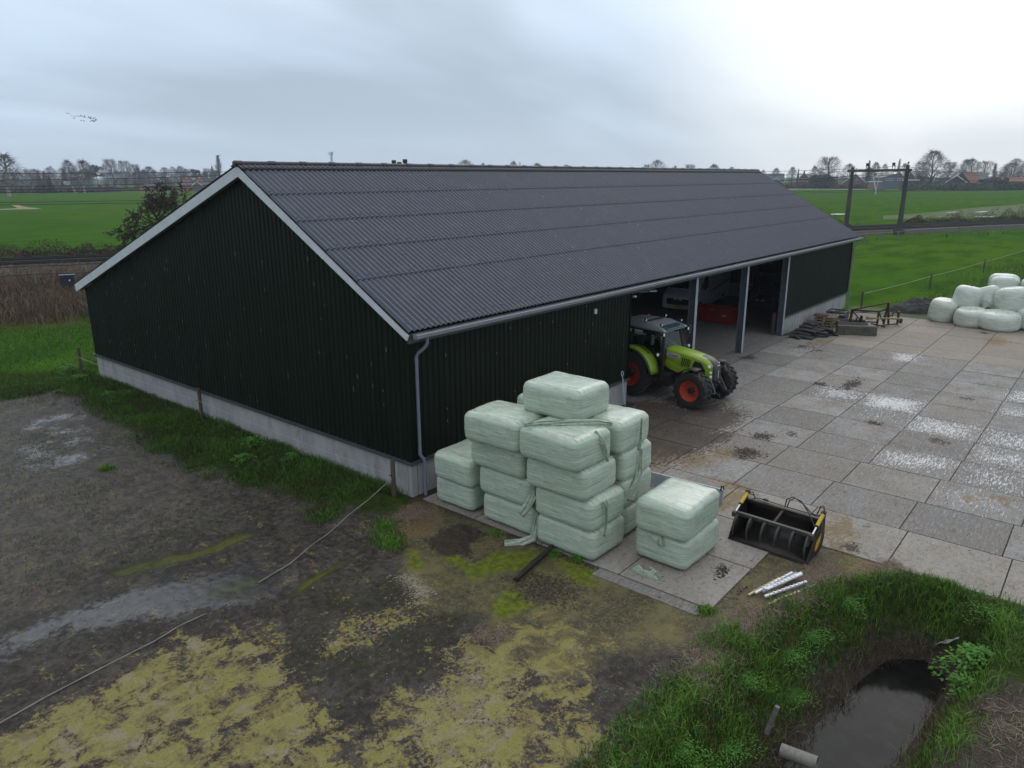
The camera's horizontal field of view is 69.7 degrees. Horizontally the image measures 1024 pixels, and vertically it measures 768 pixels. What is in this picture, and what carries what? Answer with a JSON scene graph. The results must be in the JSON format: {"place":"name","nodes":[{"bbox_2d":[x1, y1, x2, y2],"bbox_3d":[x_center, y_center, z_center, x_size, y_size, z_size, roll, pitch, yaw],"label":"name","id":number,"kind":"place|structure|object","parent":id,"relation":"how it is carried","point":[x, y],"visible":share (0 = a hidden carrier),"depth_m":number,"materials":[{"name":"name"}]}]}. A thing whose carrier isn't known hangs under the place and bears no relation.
{"place":"outdoors","nodes":[
{"label":"outdoors","id":0,"kind":"place"},
{"bbox_2d":[0,316,100,403],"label":"grass","id":1,"kind":"structure","parent":0,"point":[38,330],"depth_m":35.58,"materials":[{"name":"plant"}]},
{"bbox_2d":[0,369,407,526],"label":"grass","id":2,"kind":"structure","parent":0,"point":[165,410],"depth_m":22.29,"materials":[{"name":"plant"}]},
{"bbox_2d":[0,177,1023,767],"bbox_3d":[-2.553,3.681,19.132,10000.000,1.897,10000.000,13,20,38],"label":"ground","id":3,"kind":"structure","parent":0,"point":[168,681],"depth_m":13.91,"materials":[{"name":"plant"}]},
{"bbox_2d":[0,152,29,196],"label":"birch tree","id":4,"kind":"object","parent":3,"relation":"on","point":[8,160],"visible":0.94,"depth_m":331.71,"materials":[{"name":"grey plant"}]},
{"bbox_2d":[0,243,33,257],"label":"bramble bush","id":5,"kind":"object","parent":3,"relation":"on","point":[8,252],"visible":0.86,"depth_m":76.93,"materials":[{"name":"green plant"}]},
{"bbox_2d":[0,271,90,286],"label":"reed fence","id":6,"kind":"object","parent":3,"relation":"on","point":[34,275],"visible":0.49,"depth_m":55.06,"materials":[{"name":"wood"}]},
{"bbox_2d":[18,239,76,256],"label":"bramble bush","id":7,"kind":"object","parent":3,"relation":"on","point":[46,252],"visible":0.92,"depth_m":77.77,"materials":[{"name":"green plant"}]},
{"bbox_2d":[0,262,100,272],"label":"reed fence","id":8,"kind":"object","parent":3,"relation":"on","point":[96,263],"visible":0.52,"depth_m":61.02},
{"bbox_2d":[0,261,103,326],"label":"reeds","id":9,"kind":"object","parent":3,"relation":"on","point":[16,301],"visible":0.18,"depth_m":48.05,"materials":[{"name":"plant"}]},
{"bbox_2d":[58,274,74,288],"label":"relay cabinet","id":10,"kind":"object","parent":3,"relation":"on","point":[66,279],"visible":0.77,"depth_m":53.87,"materials":[{"name":"metal"}]},
{"bbox_2d":[58,159,82,192],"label":"birch tree","id":11,"kind":"object","parent":3,"relation":"on","point":[69,164],"visible":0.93,"depth_m":415.52,"materials":[{"name":"grey plant"}]},
{"bbox_2d":[70,158,97,192],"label":"birch tree","id":12,"kind":"object","parent":3,"relation":"on","point":[82,163],"visible":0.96,"depth_m":418.42,"materials":[{"name":"grey plant"}]},
{"bbox_2d":[0,187,178,192],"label":"undergrowth","id":13,"kind":"object","parent":3,"relation":"on","point":[94,190],"visible":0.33,"depth_m":427.51,"materials":[{"name":"plant"}]},
{"bbox_2d":[66,242,118,254],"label":"bramble bush","id":14,"kind":"object","parent":3,"relation":"on","point":[104,250],"visible":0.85,"depth_m":79.83,"materials":[{"name":"green plant"}]},
{"bbox_2d":[0,613,206,723],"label":"pale hose","id":15,"kind":"object","parent":3,"relation":"on","point":[99,669],"visible":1,"depth_m":12.24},
{"bbox_2d":[101,159,119,186],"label":"bare tree","id":16,"kind":"object","parent":3,"relation":"on","point":[110,169],"visible":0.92,"depth_m":476.16,"materials":[{"name":"grey plant"}]},
{"bbox_2d":[117,160,130,186],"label":"bare tree","id":17,"kind":"object","parent":3,"relation":"on","point":[124,171],"visible":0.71,"depth_m":488.14,"materials":[{"name":"grey plant"}]},
{"bbox_2d":[127,163,143,186],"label":"bare tree","id":18,"kind":"object","parent":3,"relation":"on","point":[134,170],"visible":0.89,"depth_m":483.30,"materials":[{"name":"grey plant"}]},
{"bbox_2d":[0,389,279,609],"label":"grass sprigs","id":19,"kind":"object","parent":3,"relation":"on","point":[131,474],"depth_m":18.51,"materials":[{"name":"plant"}]},
{"bbox_2d":[103,180,191,251],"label":"leafy tree","id":20,"kind":"object","parent":3,"relation":"on","point":[161,202],"visible":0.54,"depth_m":57.62,"materials":[{"name":"green plant"}]},
{"bbox_2d":[76,347,396,496],"bbox_3d":[-10.681,0.760,24.936,20.175,1.320,0.215,13,20,38],"label":"wire fence","id":21,"kind":"object","parent":3,"relation":"on","point":[392,468],"visible":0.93,"depth_m":22.90,"materials":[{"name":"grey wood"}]},
{"bbox_2d":[258,479,391,582],"bbox_3d":[-4.154,3.207,16.818,0.199,0.573,4.590,8,18,26],"label":"pale rope","id":22,"kind":"object","parent":3,"relation":"on","point":[325,535],"visible":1,"depth_m":16.76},
{"bbox_2d":[0,439,656,760],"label":"mud clods","id":23,"kind":"object","parent":3,"relation":"on","point":[337,640],"visible":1,"depth_m":13.14,"materials":[{"name":"soil"}]},
{"bbox_2d":[95,463,717,619],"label":"grass tufts","id":24,"kind":"object","parent":3,"relation":"on","point":[386,536],"visible":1,"depth_m":16.63,"materials":[{"name":"plant"}]},
{"bbox_2d":[74,160,862,496],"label":"barn","id":25,"kind":"structure","parent":3,"relation":"on","point":[300,302],"depth_m":22.75,"materials":[{"name":"metal"}]},
{"bbox_2d":[0,180,945,191],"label":"undergrowth","id":26,"kind":"object","parent":3,"relation":"on","point":[118,188],"visible":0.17,"depth_m":439.24,"materials":[{"name":"plant"}]},
{"bbox_2d":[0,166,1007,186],"bbox_3d":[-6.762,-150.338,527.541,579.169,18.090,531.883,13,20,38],"label":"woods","id":27,"kind":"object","parent":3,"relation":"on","point":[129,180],"visible":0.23,"depth_m":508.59,"materials":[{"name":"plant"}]},
{"bbox_2d":[0,165,1023,187],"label":"woods","id":28,"kind":"object","parent":3,"relation":"on","point":[55,181],"visible":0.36,"depth_m":491.88,"materials":[{"name":"plant"}]},
{"bbox_2d":[0,224,1023,273],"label":"railway bed","id":29,"kind":"object","parent":3,"relation":"on","point":[948,229],"depth_m":106.56,"materials":[{"name":"gravel"}]},
{"bbox_2d":[392,159,406,163],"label":"catenary portal","id":30,"kind":"object","parent":29,"relation":"on","point":[404,161],"visible":0.15,"depth_m":76.57,"materials":[{"name":"metal"}]},
{"bbox_2d":[0,169,974,173],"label":"overhead wire","id":31,"kind":"object","parent":30,"relation":"hanging from","point":[188,172],"visible":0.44,"depth_m":75.38,"materials":[{"name":"metal"}]},
{"bbox_2d":[0,189,976,202],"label":"overhead wire","id":32,"kind":"object","parent":30,"relation":"hanging from","point":[147,200],"visible":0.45,"depth_m":71.50,"materials":[{"name":"metal"}]},
{"bbox_2d":[0,174,1011,192],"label":"overhead wire","id":33,"kind":"object","parent":30,"relation":"hanging from","point":[203,187],"visible":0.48,"depth_m":68.99,"materials":[{"name":"metal"}]},
{"bbox_2d":[0,174,1017,189],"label":"overhead wire","id":34,"kind":"object","parent":30,"relation":"hanging from","point":[206,185],"visible":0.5,"depth_m":72.64,"materials":[{"name":"metal"}]},
{"bbox_2d":[0,169,1023,186],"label":"overhead wire","id":35,"kind":"object","parent":30,"relation":"hanging from","point":[211,181],"visible":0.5,"depth_m":66.03,"materials":[{"name":"metal"}]},
{"bbox_2d":[34,166,1013,179],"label":"overhead wire","id":36,"kind":"object","parent":30,"relation":"hanging from","point":[219,175],"visible":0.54,"depth_m":69.26,"materials":[{"name":"metal"}]},
{"bbox_2d":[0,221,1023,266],"bbox_3d":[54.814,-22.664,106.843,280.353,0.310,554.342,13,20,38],"label":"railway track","id":37,"kind":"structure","parent":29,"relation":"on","point":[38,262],"depth_m":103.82,"materials":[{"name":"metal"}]},
{"bbox_2d":[0,219,1023,261],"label":"railway track","id":38,"kind":"structure","parent":29,"relation":"on","point":[110,255],"depth_m":71.96,"materials":[{"name":"metal"}]},
{"bbox_2d":[843,163,914,234],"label":"catenary portal","id":39,"kind":"object","parent":29,"relation":"on","point":[901,210],"visible":0.91,"depth_m":103.22,"materials":[{"name":"metal"}]},
{"bbox_2d":[513,544,554,581],"bbox_3d":[0.489,3.766,15.564,0.122,0.123,1.620,9,18,30],"label":"wooden pole","id":40,"kind":"object","parent":3,"relation":"on","point":[532,563],"visible":1,"depth_m":15.46,"materials":[{"name":"brown wood"}]},
{"bbox_2d":[661,730,721,767],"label":"leafy weed","id":41,"kind":"object","parent":3,"relation":"on","point":[684,749],"visible":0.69,"depth_m":10.70,"materials":[{"name":"green plant"}]},
{"bbox_2d":[379,450,1023,767],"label":"weeds","id":42,"kind":"object","parent":3,"relation":"on","point":[414,514],"visible":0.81,"depth_m":13.34,"materials":[{"name":"plant"}]},
{"bbox_2d":[416,287,1023,615],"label":"concrete yard","id":43,"kind":"structure","parent":3,"relation":"on","point":[964,520],"depth_m":22.28,"materials":[{"name":"concrete"}]},
{"bbox_2d":[437,476,485,509],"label":"square bale","id":44,"kind":"object","parent":43,"relation":"on","point":[464,497],"visible":0.43,"depth_m":18.05},
{"bbox_2d":[434,439,480,487],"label":"square bale","id":45,"kind":"object","parent":44,"relation":"on","point":[455,463],"visible":0.56,"depth_m":17.76},
{"bbox_2d":[484,493,539,545],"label":"square bale","id":46,"kind":"object","parent":43,"relation":"on","point":[500,510],"visible":0.42,"depth_m":16.94},
{"bbox_2d":[480,466,536,517],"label":"square bale","id":47,"kind":"object","parent":46,"relation":"on","point":[522,492],"visible":0.45,"depth_m":16.73},
{"bbox_2d":[471,441,527,478],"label":"square bale","id":48,"kind":"object","parent":47,"relation":"on","point":[501,461],"visible":0.36,"depth_m":16.58},
{"bbox_2d":[464,400,547,452],"bbox_3d":[-0.119,0.932,16.701,1.610,0.770,1.315,12,19,36],"label":"square bale","id":49,"kind":"object","parent":48,"relation":"on","point":[498,424],"visible":0.7,"depth_m":16.25},
{"bbox_2d":[537,514,623,559],"bbox_3d":[1.529,3.194,16.402,1.608,0.767,1.315,13,20,39],"label":"square bale","id":50,"kind":"object","parent":43,"relation":"on","point":[594,544],"visible":0.62,"depth_m":15.88},
{"bbox_2d":[536,484,623,536],"bbox_3d":[1.526,2.596,16.134,1.730,0.865,1.322,13,21,39],"label":"square bale","id":51,"kind":"object","parent":50,"relation":"on","point":[600,509],"visible":0.74,"depth_m":15.61},
{"bbox_2d":[527,455,615,501],"bbox_3d":[1.281,1.863,15.950,1.608,0.767,1.317,12,20,38],"label":"square bale","id":52,"kind":"object","parent":51,"relation":"on","point":[585,484],"visible":0.62,"depth_m":15.41},
{"bbox_2d":[520,416,611,472],"bbox_3d":[1.169,1.175,15.598,1.711,0.885,1.427,14,21,41],"label":"square bale","id":53,"kind":"object","parent":52,"relation":"on","point":[573,445],"visible":0.99,"depth_m":15.20},
{"bbox_2d":[620,500,636,534],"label":"square bale","id":54,"kind":"object","parent":43,"relation":"on","point":[628,514],"visible":0.07,"depth_m":16.69},
{"bbox_2d":[614,449,650,507],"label":"square bale","id":55,"kind":"object","parent":54,"relation":"on","point":[635,486],"visible":0.34,"depth_m":16.39},
{"bbox_2d":[609,418,650,480],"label":"square bale","id":56,"kind":"object","parent":55,"relation":"on","point":[627,463],"visible":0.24,"depth_m":16.19},
{"bbox_2d":[588,404,648,453],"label":"square bale","id":57,"kind":"object","parent":56,"relation":"on","point":[624,429],"visible":0.41,"depth_m":16.04},
{"bbox_2d":[523,371,608,418],"bbox_3d":[1.203,0.266,16.482,1.613,0.755,1.315,12,20,38],"label":"square bale","id":58,"kind":"object","parent":57,"relation":"on","point":[560,395],"visible":0.95,"depth_m":16.04},
{"bbox_2d":[632,565,662,579],"bbox_3d":[2.769,3.865,15.150,0.677,0.163,0.280,13,20,38],"label":"film fold","id":59,"kind":"object","parent":43,"relation":"on","point":[652,573],"visible":1,"depth_m":15.05,"materials":[{"name":"plastic"}]},
{"bbox_2d":[635,518,718,569],"bbox_3d":[3.568,3.310,15.965,1.301,0.769,1.726,13,20,39],"label":"square bale","id":60,"kind":"object","parent":43,"relation":"on","point":[680,555],"visible":0.61,"depth_m":15.43},
{"bbox_2d":[635,477,719,541],"bbox_3d":[3.540,2.651,15.724,1.290,0.770,1.607,12,20,37],"label":"square bale","id":61,"kind":"object","parent":60,"relation":"on","point":[678,509],"visible":1,"depth_m":15.26},
{"bbox_2d":[626,314,737,409],"bbox_3d":[6.041,-0.967,27.228,4.204,2.902,2.710,15,21,42],"label":"tractor","id":62,"kind":"object","parent":43,"relation":"on","point":[660,353],"visible":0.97,"depth_m":26.80,"materials":[{"name":"metal"}]},
{"bbox_2d":[650,471,724,503],"bbox_3d":[4.494,2.602,18.896,2.069,0.582,0.152,12,20,38],"label":"steel plate","id":63,"kind":"object","parent":43,"relation":"on","point":[657,479],"visible":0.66,"depth_m":19.23,"materials":[{"name":"metal"}]},
{"bbox_2d":[662,263,731,309],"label":"camper van","id":64,"kind":"object","parent":43,"relation":"on","point":[713,288],"visible":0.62,"depth_m":44.43,"materials":[{"name":"white metal"}]},
{"bbox_2d":[696,303,737,324],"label":"red box","id":65,"kind":"object","parent":43,"relation":"on","point":[719,314],"visible":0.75,"depth_m":41.18,"materials":[{"name":"paint"}]},
{"bbox_2d":[648,343,879,601],"bbox_3d":[8.879,0.948,25.641,8.648,0.074,24.211,13,20,38],"label":"dung","id":66,"kind":"object","parent":43,"relation":"on","point":[724,569],"visible":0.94,"depth_m":22.22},
{"bbox_2d":[727,489,826,564],"bbox_3d":[5.879,3.061,16.272,1.850,1.069,0.974,13,21,40],"label":"loader bucket","id":67,"kind":"object","parent":43,"relation":"on","point":[786,533],"visible":1,"depth_m":16.36,"materials":[{"name":"metal"}]},
{"bbox_2d":[836,319,867,325],"bbox_3d":[18.460,-3.279,39.975,1.500,0.340,0.900,4,16,15],"label":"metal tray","id":68,"kind":"object","parent":43,"relation":"on","point":[845,322],"visible":0.53,"depth_m":39.63,"materials":[{"name":"metal"}]},
{"bbox_2d":[835,325,877,335],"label":"concrete block","id":69,"kind":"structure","parent":43,"relation":"on","point":[856,330],"depth_m":37.82,"materials":[{"name":"concrete"}]},
{"bbox_2d":[849,302,902,326],"bbox_3d":[20.014,-3.803,39.896,3.260,1.325,0.976,-4,16,-12],"label":"implement frame","id":70,"kind":"object","parent":43,"relation":"on","point":[888,316],"visible":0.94,"depth_m":39.89,"materials":[{"name":"metal"}]},
{"bbox_2d":[978,309,1021,331],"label":"round bale","id":71,"kind":"object","parent":43,"relation":"on","point":[999,320],"visible":0.97,"depth_m":38.53},
{"bbox_2d":[993,286,1023,311],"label":"round bale","id":72,"kind":"object","parent":71,"relation":"on","point":[1009,298],"visible":0.73,"depth_m":39.30},
{"bbox_2d":[707,732,766,767],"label":"leafy weed","id":73,"kind":"object","parent":3,"relation":"on","point":[726,748],"visible":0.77,"depth_m":11.29,"materials":[{"name":"green plant"}]},
{"bbox_2d":[734,668,780,697],"bbox_3d":[3.839,4.950,12.254,1.086,0.109,1.009,13,20,38],"label":"leafy weed","id":74,"kind":"object","parent":3,"relation":"on","point":[745,682],"visible":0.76,"depth_m":12.22,"materials":[{"name":"green plant"}]},
{"bbox_2d":[764,705,779,734],"bbox_3d":[4.196,5.422,11.861,0.100,0.550,0.100,26,22,34],"label":"bank stake","id":75,"kind":"object","parent":3,"relation":"on","point":[770,723],"visible":1,"depth_m":11.83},
{"bbox_2d":[563,566,1023,767],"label":"grass","id":76,"kind":"structure","parent":3,"relation":"on","point":[1004,622],"depth_m":12.35,"materials":[{"name":"plant"}]},
{"bbox_2d":[781,642,814,677],"bbox_3d":[4.982,4.814,13.337,1.208,0.108,1.172,13,20,38],"label":"leafy weed","id":77,"kind":"object","parent":3,"relation":"on","point":[792,652],"visible":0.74,"depth_m":13.10,"materials":[{"name":"green plant"}]},
{"bbox_2d":[779,743,818,767],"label":"drain pipe","id":78,"kind":"object","parent":3,"relation":"on","point":[799,756],"visible":0.99,"depth_m":11.59,"materials":[{"name":"concrete"}]},
{"bbox_2d":[779,687,820,712],"bbox_3d":[4.846,5.444,12.761,0.929,0.113,0.880,13,20,38],"label":"leafy weed","id":79,"kind":"object","parent":3,"relation":"on","point":[795,695],"visible":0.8,"depth_m":12.72,"materials":[{"name":"green plant"}]},
{"bbox_2d":[796,625,845,656],"bbox_3d":[5.504,4.688,13.728,1.177,0.109,1.182,13,20,38],"label":"leafy weed","id":80,"kind":"object","parent":3,"relation":"on","point":[812,634],"visible":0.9,"depth_m":13.66,"materials":[{"name":"green plant"}]},
{"bbox_2d":[809,174,835,188],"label":"evergreen bush","id":81,"kind":"object","parent":3,"relation":"on","point":[822,182],"visible":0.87,"depth_m":482.41,"materials":[{"name":"green plant"}]},
{"bbox_2d":[780,183,867,188],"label":"beech hedge","id":82,"kind":"object","parent":3,"relation":"on","point":[835,186],"visible":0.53,"depth_m":483.13,"materials":[{"name":"brown plant"}]},
{"bbox_2d":[814,156,842,177],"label":"bare tree","id":83,"kind":"object","parent":3,"relation":"on","point":[831,166],"visible":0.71,"depth_m":493.81,"materials":[{"name":"grey plant"}]},
{"bbox_2d":[839,594,869,618],"bbox_3d":[6.609,4.241,14.571,1.057,0.107,1.063,13,20,38],"label":"leafy weed","id":84,"kind":"object","parent":3,"relation":"on","point":[849,600],"visible":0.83,"depth_m":14.41,"materials":[{"name":"green plant"}]},
{"bbox_2d":[784,643,928,767],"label":"dead stems","id":85,"kind":"object","parent":3,"relation":"on","point":[843,700],"visible":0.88,"depth_m":13.19,"materials":[{"name":"plant"}]},
{"bbox_2d":[730,614,991,767],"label":"dry grass","id":86,"kind":"structure","parent":3,"relation":"on","point":[928,711],"depth_m":12.95,"materials":[{"name":"plant"}]},
{"bbox_2d":[870,174,903,188],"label":"shed","id":87,"kind":"structure","parent":3,"relation":"on","point":[893,181],"depth_m":457.36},
{"bbox_2d":[890,297,932,313],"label":"soil heap","id":88,"kind":"object","parent":3,"relation":"on","point":[912,305],"visible":0.61,"depth_m":44.38,"materials":[{"name":"soil"}]},
{"bbox_2d":[903,214,941,223],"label":"bramble bush","id":89,"kind":"object","parent":3,"relation":"on","point":[916,220],"visible":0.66,"depth_m":125.23,"materials":[{"name":"green plant"}]},
{"bbox_2d":[904,148,955,184],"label":"bare tree","id":90,"kind":"object","parent":3,"relation":"on","point":[930,157],"visible":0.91,"depth_m":453.77,"materials":[{"name":"grey plant"}]},
{"bbox_2d":[864,224,1014,241],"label":"post fence","id":91,"kind":"object","parent":3,"relation":"on","point":[938,228],"visible":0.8,"depth_m":99.40,"materials":[{"name":"wood"}]},
{"bbox_2d":[927,297,957,322],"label":"round bale","id":92,"kind":"object","parent":3,"relation":"on","point":[942,309],"visible":0.93,"depth_m":40.96},
{"bbox_2d":[899,182,993,190],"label":"hedge","id":93,"kind":"object","parent":3,"relation":"on","point":[973,185],"visible":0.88,"depth_m":415.45,"materials":[{"name":"green plant"}]},
{"bbox_2d":[942,672,976,699],"bbox_3d":[7.693,5.096,12.325,0.747,0.309,0.776,13,20,38],"label":"leafy weed","id":94,"kind":"object","parent":3,"relation":"on","point":[959,681],"visible":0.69,"depth_m":12.38,"materials":[{"name":"green plant"}]},
{"bbox_2d":[928,640,993,680],"bbox_3d":[8.213,4.840,12.877,1.430,0.505,1.403,13,20,38],"label":"leafy weed","id":95,"kind":"object","parent":3,"relation":"on","point":[974,654],"visible":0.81,"depth_m":12.79,"materials":[{"name":"green plant"}]},
{"bbox_2d":[938,211,985,221],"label":"bramble bush","id":96,"kind":"object","parent":3,"relation":"on","point":[956,216],"visible":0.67,"depth_m":128.26,"materials":[{"name":"green plant"}]},
{"bbox_2d":[953,306,985,327],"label":"round bale","id":97,"kind":"object","parent":3,"relation":"on","point":[967,316],"visible":0.84,"depth_m":39.63},
{"bbox_2d":[972,160,999,172],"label":"bare tree","id":98,"kind":"object","parent":3,"relation":"on","point":[985,163],"visible":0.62,"depth_m":480.97,"materials":[{"name":"grey plant"}]},
{"bbox_2d":[956,591,1023,626],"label":"leafy weed","id":99,"kind":"object","parent":3,"relation":"on","point":[993,611],"visible":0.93,"depth_m":13.74,"materials":[{"name":"green plant"}]},
{"bbox_2d":[979,208,1021,220],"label":"bramble bush","id":100,"kind":"object","parent":3,"relation":"on","point":[1002,217],"visible":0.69,"depth_m":133.09,"materials":[{"name":"green plant"}]},
{"bbox_2d":[993,182,1023,189],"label":"garden hedge","id":101,"kind":"object","parent":3,"relation":"on","point":[1013,186],"visible":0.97,"depth_m":417.60,"materials":[{"name":"plant"}]},
{"bbox_2d":[994,161,1023,177],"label":"bare tree","id":102,"kind":"object","parent":3,"relation":"on","point":[1012,168],"visible":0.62,"depth_m":458.22,"materials":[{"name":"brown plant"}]},
{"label":"round bale","id":103,"kind":"object","parent":3,"relation":"on","visible":0},
{"bbox_2d":[952,285,983,307],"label":"round bale","id":104,"kind":"object","parent":103,"relation":"on","point":[965,295],"visible":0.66,"depth_m":40.51},
{"bbox_2d":[980,285,999,308],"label":"round bale","id":105,"kind":"object","parent":103,"relation":"on","point":[988,297],"visible":0.54,"depth_m":40.32},
{"bbox_2d":[989,276,1019,287],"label":"round bale","id":106,"kind":"object","parent":105,"relation":"on","point":[1002,281],"visible":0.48,"depth_m":40.67},
{"bbox_2d":[0,0,1023,179],"label":"sky","id":107,"kind":"structure","parent":0,"point":[766,85],"materials":[{"name":"grey"}]},
{"bbox_2d":[782,659,949,767],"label":"water","id":108,"kind":"structure","parent":0,"point":[869,733],"depth_m":12.81,"materials":[{"name":"liquid"}]},
{"bbox_2d":[883,204,1023,218],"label":"wet field","id":109,"kind":"structure","parent":0,"point":[999,210],"depth_m":160.96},
{"bbox_2d":[895,257,1023,303],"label":"rough grass","id":110,"kind":"structure","parent":0,"point":[980,282],"depth_m":60.37,"materials":[{"name":"plant"}]},
{"bbox_2d":[958,172,980,182],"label":"house","id":111,"kind":"structure","parent":0,"point":[972,178],"depth_m":439.50,"materials":[{"name":"tile"}]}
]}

